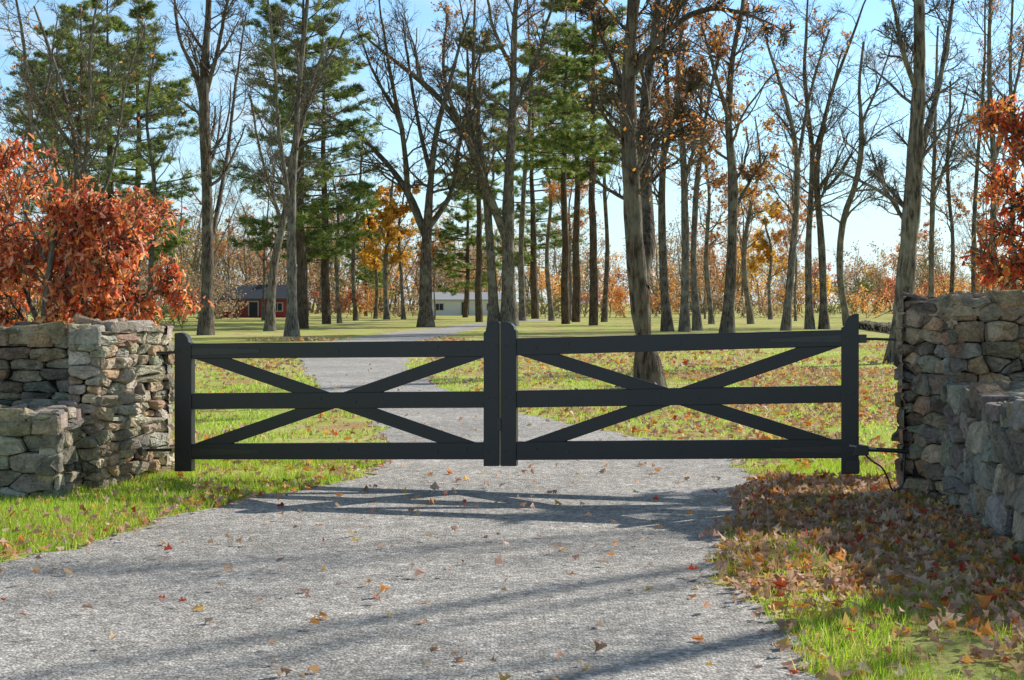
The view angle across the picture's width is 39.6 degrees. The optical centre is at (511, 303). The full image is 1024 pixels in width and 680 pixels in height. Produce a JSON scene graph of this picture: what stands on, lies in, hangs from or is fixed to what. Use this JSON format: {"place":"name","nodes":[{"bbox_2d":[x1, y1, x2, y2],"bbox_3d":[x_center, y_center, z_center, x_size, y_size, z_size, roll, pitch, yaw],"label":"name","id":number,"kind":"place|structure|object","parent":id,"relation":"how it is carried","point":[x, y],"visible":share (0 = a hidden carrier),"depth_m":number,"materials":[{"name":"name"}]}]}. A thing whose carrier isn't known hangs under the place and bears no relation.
{"place":"outdoors","nodes":[
{"label":"outdoors","id":0,"kind":"place"},
{"bbox_2d":[0,319,820,679],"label":"driveway road","id":1,"kind":"structure","parent":0,"point":[522,627],"depth_m":7.61,"materials":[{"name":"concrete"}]},
{"bbox_2d":[432,301,500,315],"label":"walls","id":2,"kind":"structure","parent":0,"point":[452,308],"depth_m":172.00,"materials":[{"name":"white"}]},
{"bbox_2d":[436,304,442,309],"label":"window","id":3,"kind":"structure","parent":2,"relation":"in","point":[439,306],"depth_m":171.92,"materials":[{"name":"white glass"}]},
{"bbox_2d":[432,292,500,300],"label":"roof","id":4,"kind":"structure","parent":2,"relation":"on","point":[442,296],"depth_m":172.95,"materials":[{"name":"grey"}]},
{"bbox_2d":[0,304,1023,679],"bbox_3d":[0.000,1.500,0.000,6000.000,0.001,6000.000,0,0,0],"label":"ground","id":5,"kind":"structure","parent":0,"point":[236,330],"depth_m":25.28,"materials":[{"name":"green plant"}]},
{"bbox_2d":[0,0,111,321],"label":"bare tree","id":6,"kind":"object","parent":5,"relation":"on","point":[49,80],"visible":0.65,"depth_m":60.06,"materials":[{"name":"plant"}]},
{"bbox_2d":[1,20,122,303],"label":"pine tree","id":7,"kind":"object","parent":5,"relation":"on","point":[37,53],"visible":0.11,"depth_m":119.95,"materials":[{"name":"green plant"}]},
{"bbox_2d":[7,0,159,309],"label":"pine tree","id":8,"kind":"object","parent":5,"relation":"on","point":[120,160],"visible":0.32,"depth_m":85.14,"materials":[{"name":"green plant"}]},
{"bbox_2d":[0,314,174,499],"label":"stone wall","id":9,"kind":"structure","parent":5,"relation":"on","point":[86,401],"depth_m":11.66,"materials":[{"name":"grey stone"}]},
{"bbox_2d":[136,314,909,490],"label":"wooden driveway gate","id":10,"kind":"structure","parent":9,"relation":"attached to","point":[501,399],"depth_m":11.45,"materials":[{"name":"black paint"}]},
{"bbox_2d":[0,0,189,271],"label":"tree","id":11,"kind":"object","parent":5,"relation":"on","point":[73,145],"visible":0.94,"depth_m":58.73,"materials":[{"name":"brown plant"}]},
{"bbox_2d":[0,133,214,326],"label":"red oak tree","id":12,"kind":"object","parent":5,"relation":"on","point":[78,223],"visible":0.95,"depth_m":14.82,"materials":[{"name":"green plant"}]},
{"bbox_2d":[41,0,199,255],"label":"pine tree","id":13,"kind":"object","parent":5,"relation":"on","point":[142,99],"visible":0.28,"depth_m":92.99,"materials":[{"name":"green plant"}]},
{"bbox_2d":[55,0,231,317],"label":"pine tree","id":14,"kind":"object","parent":5,"relation":"on","point":[183,86],"visible":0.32,"depth_m":102.09,"materials":[{"name":"green plant"}]},
{"bbox_2d":[107,12,188,319],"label":"bare tree","id":15,"kind":"object","parent":5,"relation":"on","point":[151,248],"visible":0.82,"depth_m":81.01,"materials":[{"name":"plant"}]},
{"bbox_2d":[182,213,226,314],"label":"bare tree","id":16,"kind":"object","parent":5,"relation":"on","point":[215,256],"visible":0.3,"depth_m":169.36,"materials":[{"name":"brown plant"}]},
{"bbox_2d":[183,124,262,254],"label":"bare tree","id":17,"kind":"object","parent":5,"relation":"on","point":[198,211],"visible":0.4,"depth_m":135.15,"materials":[{"name":"brown plant"}]},
{"bbox_2d":[190,191,264,292],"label":"bare tree","id":18,"kind":"object","parent":5,"relation":"on","point":[221,252],"visible":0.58,"depth_m":147.68,"materials":[{"name":"brown plant"}]},
{"bbox_2d":[152,0,310,334],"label":"bare tree","id":19,"kind":"object","parent":5,"relation":"on","point":[202,80],"visible":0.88,"depth_m":67.38,"materials":[{"name":"brown plant"}]},
{"bbox_2d":[217,300,286,317],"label":"walls","id":20,"kind":"structure","parent":5,"relation":"on","point":[244,313],"depth_m":147.00,"materials":[{"name":"red"}]},
{"bbox_2d":[214,285,286,299],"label":"roof","id":21,"kind":"structure","parent":20,"relation":"on","point":[255,293],"depth_m":148.05,"materials":[{"name":"grey"}]},
{"bbox_2d":[249,302,256,316],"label":"door","id":22,"kind":"structure","parent":20,"relation":"in","point":[252,309],"depth_m":146.92,"materials":[{"name":"black glass"}]},
{"bbox_2d":[248,301,258,315],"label":"door trim","id":23,"kind":"structure","parent":20,"relation":"attached to","point":[257,307],"depth_m":146.95,"materials":[{"name":"white wood"}]},
{"bbox_2d":[275,303,281,310],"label":"window","id":24,"kind":"structure","parent":20,"relation":"in","point":[279,306],"depth_m":146.92,"materials":[{"name":"black glass"}]},
{"bbox_2d":[212,146,305,319],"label":"bare tree","id":25,"kind":"object","parent":5,"relation":"on","point":[263,287],"visible":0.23,"depth_m":124.15,"materials":[{"name":"brown plant"}]},
{"bbox_2d":[251,227,286,275],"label":"bare tree","id":26,"kind":"object","parent":5,"relation":"on","point":[261,254],"visible":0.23,"depth_m":171.45,"materials":[{"name":"brown plant"}]},
{"bbox_2d":[214,0,359,336],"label":"bare tree","id":27,"kind":"object","parent":5,"relation":"on","point":[291,328],"visible":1,"depth_m":64.02,"materials":[{"name":"brown plant"}]},
{"bbox_2d":[200,0,384,328],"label":"pine tree","id":28,"kind":"object","parent":5,"relation":"on","point":[302,237],"visible":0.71,"depth_m":83.64,"materials":[{"name":"green plant"}]},
{"bbox_2d":[234,0,356,330],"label":"bare tree","id":29,"kind":"object","parent":5,"relation":"on","point":[270,321],"visible":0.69,"depth_m":75.82,"materials":[{"name":"brown plant"}]},
{"bbox_2d":[274,169,348,315],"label":"bare tree","id":30,"kind":"object","parent":5,"relation":"on","point":[314,226],"visible":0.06,"depth_m":161.11,"materials":[{"name":"brown plant"}]},
{"bbox_2d":[235,14,398,323],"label":"pine tree","id":31,"kind":"object","parent":5,"relation":"on","point":[325,291],"visible":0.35,"depth_m":101.66,"materials":[{"name":"green plant"}]},
{"bbox_2d":[316,151,360,322],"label":"bare tree","id":32,"kind":"object","parent":5,"relation":"on","point":[339,317],"visible":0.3,"depth_m":105.30,"materials":[{"name":"plant"}]},
{"bbox_2d":[336,126,390,320],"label":"pine tree","id":33,"kind":"object","parent":5,"relation":"on","point":[355,310],"visible":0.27,"depth_m":120.58,"materials":[{"name":"plant"}]},
{"bbox_2d":[333,207,397,315],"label":"pine tree","id":34,"kind":"object","parent":5,"relation":"on","point":[369,276],"visible":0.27,"depth_m":162.43,"materials":[{"name":"green plant"}]},
{"bbox_2d":[356,197,382,318],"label":"autumn tree","id":35,"kind":"object","parent":5,"relation":"on","point":[375,264],"visible":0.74,"depth_m":135.56,"materials":[{"name":"orange plant"}]},
{"bbox_2d":[362,175,418,318],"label":"autumn tree","id":36,"kind":"object","parent":5,"relation":"on","point":[385,223],"visible":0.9,"depth_m":130.40,"materials":[{"name":"orange plant"}]},
{"bbox_2d":[383,180,421,318],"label":"autumn tree","id":37,"kind":"object","parent":5,"relation":"on","point":[399,212],"visible":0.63,"depth_m":130.75,"materials":[{"name":"orange plant"}]},
{"bbox_2d":[308,0,529,326],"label":"bare tree","id":38,"kind":"object","parent":5,"relation":"on","point":[425,225],"visible":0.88,"depth_m":88.56,"materials":[{"name":"brown plant"}]},
{"bbox_2d":[415,221,454,319],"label":"bare tree","id":39,"kind":"object","parent":5,"relation":"on","point":[433,245],"visible":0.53,"depth_m":124.60,"materials":[{"name":"brown plant"}]},
{"bbox_2d":[404,165,501,317],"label":"pine tree","id":40,"kind":"object","parent":5,"relation":"on","point":[444,236],"visible":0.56,"depth_m":147.64,"materials":[{"name":"green plant"}]},
{"bbox_2d":[415,0,526,325],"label":"bare tree","id":41,"kind":"object","parent":5,"relation":"on","point":[493,314],"visible":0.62,"depth_m":93.15,"materials":[{"name":"brown plant"}]},
{"bbox_2d":[362,0,586,325],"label":"autumn tree","id":42,"kind":"object","parent":5,"relation":"on","point":[504,221],"visible":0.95,"depth_m":93.13,"materials":[{"name":"brown plant"}]},
{"bbox_2d":[425,26,532,321],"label":"pine tree","id":43,"kind":"object","parent":5,"relation":"on","point":[499,168],"visible":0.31,"depth_m":112.56,"materials":[{"name":"green plant"}]},
{"bbox_2d":[0,335,1023,679],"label":"fallen leaves","id":44,"kind":"object","parent":5,"relation":"on","point":[902,515],"visible":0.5,"depth_m":9.08,"materials":[{"name":"brown plant"}]},
{"bbox_2d":[2,167,1021,313],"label":"distant tree line","id":45,"kind":"object","parent":5,"relation":"on","point":[244,264],"visible":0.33,"depth_m":217.13,"materials":[{"name":"brown plant"}]},
{"bbox_2d":[3,251,1021,330],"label":"shrub undergrowth","id":46,"kind":"object","parent":5,"relation":"on","point":[618,294],"visible":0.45,"depth_m":146.50,"materials":[{"name":"brown plant"}]},
{"bbox_2d":[493,0,558,320],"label":"autumn tree","id":47,"kind":"object","parent":5,"relation":"on","point":[522,306],"visible":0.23,"depth_m":121.01,"materials":[{"name":"plant"}]},
{"bbox_2d":[457,53,601,318],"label":"pine tree","id":48,"kind":"object","parent":5,"relation":"on","point":[530,259],"visible":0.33,"depth_m":135.68,"materials":[{"name":"green plant"}]},
{"bbox_2d":[507,44,560,320],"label":"bare tree","id":49,"kind":"object","parent":5,"relation":"on","point":[551,316],"visible":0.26,"depth_m":120.83,"materials":[{"name":"plant"}]},
{"bbox_2d":[495,0,618,323],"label":"pine tree","id":50,"kind":"object","parent":5,"relation":"on","point":[537,163],"visible":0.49,"depth_m":101.97,"materials":[{"name":"green plant"}]},
{"bbox_2d":[521,0,623,321],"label":"pine tree","id":51,"kind":"object","parent":5,"relation":"on","point":[553,109],"visible":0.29,"depth_m":112.36,"materials":[{"name":"green plant"}]},
{"bbox_2d":[543,125,604,320],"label":"bare tree","id":52,"kind":"object","parent":5,"relation":"on","point":[553,192],"visible":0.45,"depth_m":120.81,"materials":[{"name":"brown plant"}]},
{"bbox_2d":[549,0,645,321],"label":"autumn tree","id":53,"kind":"object","parent":5,"relation":"on","point":[604,314],"visible":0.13,"depth_m":112.41,"materials":[{"name":"plant"}]},
{"bbox_2d":[529,4,676,324],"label":"pine tree","id":54,"kind":"object","parent":5,"relation":"on","point":[570,138],"visible":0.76,"depth_m":95.12,"materials":[{"name":"green plant"}]},
{"bbox_2d":[610,1,697,330],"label":"autumn tree","id":55,"kind":"object","parent":5,"relation":"on","point":[666,324],"visible":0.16,"depth_m":75.83,"materials":[{"name":"brown plant"}]},
{"bbox_2d":[637,0,724,331],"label":"autumn tree","id":56,"kind":"object","parent":5,"relation":"on","point":[684,325],"visible":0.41,"depth_m":73.92,"materials":[{"name":"brown plant"}]},
{"bbox_2d":[565,0,798,387],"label":"bare tree","id":57,"kind":"object","parent":5,"relation":"on","point":[639,176],"visible":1,"depth_m":25.04,"materials":[{"name":"brown plant"}]},
{"bbox_2d":[689,214,721,318],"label":"bare tree","id":58,"kind":"object","parent":5,"relation":"on","point":[702,232],"visible":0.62,"depth_m":135.41,"materials":[{"name":"brown plant"}]},
{"bbox_2d":[656,0,755,330],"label":"autumn tree","id":59,"kind":"object","parent":5,"relation":"on","point":[696,312],"visible":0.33,"depth_m":78.06,"materials":[{"name":"brown plant"}]},
{"bbox_2d":[678,122,746,323],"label":"autumn tree","id":60,"kind":"object","parent":5,"relation":"on","point":[711,318],"visible":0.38,"depth_m":102.17,"materials":[{"name":"orange plant"}]},
{"bbox_2d":[651,0,797,332],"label":"autumn tree","id":61,"kind":"object","parent":5,"relation":"on","point":[727,321],"visible":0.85,"depth_m":71.35,"materials":[{"name":"brown plant"}]},
{"bbox_2d":[716,160,767,314],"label":"bare tree","id":62,"kind":"object","parent":5,"relation":"on","point":[738,227],"visible":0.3,"depth_m":157.05,"materials":[{"name":"brown plant"}]},
{"bbox_2d":[717,96,786,323],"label":"autumn tree","id":63,"kind":"object","parent":5,"relation":"on","point":[749,315],"visible":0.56,"depth_m":101.54,"materials":[{"name":"orange plant"}]},
{"bbox_2d":[747,211,797,318],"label":"autumn tree","id":64,"kind":"object","parent":5,"relation":"on","point":[768,254],"visible":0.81,"depth_m":130.51,"materials":[{"name":"orange plant"}]},
{"bbox_2d":[771,228,805,279],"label":"bare tree","id":65,"kind":"object","parent":5,"relation":"on","point":[783,256],"visible":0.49,"depth_m":142.04,"materials":[{"name":"brown plant"}]},
{"bbox_2d":[764,172,816,258],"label":"bare tree","id":66,"kind":"object","parent":5,"relation":"on","point":[777,203],"visible":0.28,"depth_m":151.23,"materials":[{"name":"brown plant"}]},
{"bbox_2d":[735,7,849,330],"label":"bare tree","id":67,"kind":"object","parent":5,"relation":"on","point":[786,320],"visible":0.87,"depth_m":78.20,"materials":[{"name":"brown plant"}]},
{"bbox_2d":[770,169,815,320],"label":"bare tree","id":68,"kind":"object","parent":5,"relation":"on","point":[784,235],"visible":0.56,"depth_m":118.73,"materials":[{"name":"brown plant"}]},
{"bbox_2d":[756,0,868,328],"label":"bare tree","id":69,"kind":"object","parent":5,"relation":"on","point":[809,321],"visible":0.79,"depth_m":81.86,"materials":[{"name":"brown plant"}]},
{"bbox_2d":[751,0,892,328],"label":"bare tree","id":70,"kind":"object","parent":5,"relation":"on","point":[823,322],"visible":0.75,"depth_m":81.53,"materials":[{"name":"brown plant"}]},
{"bbox_2d":[802,19,922,325],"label":"bare tree","id":71,"kind":"object","parent":5,"relation":"on","point":[839,265],"visible":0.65,"depth_m":92.84,"materials":[{"name":"brown plant"}]},
{"bbox_2d":[859,320,890,332],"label":"stone wall","id":72,"kind":"structure","parent":5,"relation":"on","point":[875,326],"depth_m":77.16,"materials":[{"name":"grey stone"}]},
{"bbox_2d":[817,0,1003,363],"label":"bare tree","id":73,"kind":"object","parent":5,"relation":"on","point":[917,153],"visible":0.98,"depth_m":35.14,"materials":[{"name":"brown plant"}]},
{"bbox_2d":[892,200,928,262],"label":"bare tree","id":74,"kind":"object","parent":5,"relation":"on","point":[920,236],"visible":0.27,"depth_m":155.75,"materials":[{"name":"brown plant"}]},
{"bbox_2d":[898,81,974,292],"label":"bare tree","id":75,"kind":"object","parent":5,"relation":"on","point":[948,180],"visible":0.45,"depth_m":93.93,"materials":[{"name":"brown plant"}]},
{"bbox_2d":[890,18,1009,296],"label":"bare tree","id":76,"kind":"object","parent":5,"relation":"on","point":[933,192],"visible":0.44,"depth_m":92.85,"materials":[{"name":"brown plant"}]},
{"bbox_2d":[891,289,1023,559],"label":"stone wall","id":77,"kind":"structure","parent":5,"relation":"on","point":[958,359],"depth_m":10.50,"materials":[{"name":"grey stone"}]},
{"bbox_2d":[904,0,1023,290],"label":"bare tree","id":78,"kind":"object","parent":5,"relation":"on","point":[994,152],"visible":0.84,"depth_m":81.94,"materials":[{"name":"brown plant"}]},
{"bbox_2d":[945,201,1006,282],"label":"bare tree","id":79,"kind":"object","parent":5,"relation":"on","point":[968,242],"visible":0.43,"depth_m":171.91,"materials":[{"name":"brown plant"}]},
{"bbox_2d":[929,0,1023,293],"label":"bare tree","id":80,"kind":"object","parent":5,"relation":"on","point":[973,244],"visible":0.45,"depth_m":86.35,"materials":[{"name":"brown plant"}]},
{"bbox_2d":[943,168,1010,292],"bbox_3d":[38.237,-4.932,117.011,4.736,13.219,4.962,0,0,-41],"label":"bare tree","id":81,"kind":"object","parent":5,"relation":"on","point":[978,225],"visible":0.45,"depth_m":116.16,"materials":[{"name":"brown plant"}]},
{"bbox_2d":[960,90,1023,290],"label":"red oak tree","id":82,"kind":"object","parent":5,"relation":"on","point":[994,118],"visible":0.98,"depth_m":13.26,"materials":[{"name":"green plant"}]},
{"bbox_2d":[962,0,1023,289],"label":"bare tree","id":83,"kind":"object","parent":5,"relation":"on","point":[1010,72],"visible":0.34,"depth_m":93.90,"materials":[{"name":"brown plant"}]},
{"bbox_2d":[0,0,1023,303],"label":"sky","id":84,"kind":"structure","parent":0,"point":[881,227],"materials":[{"name":"blue"}]}
]}

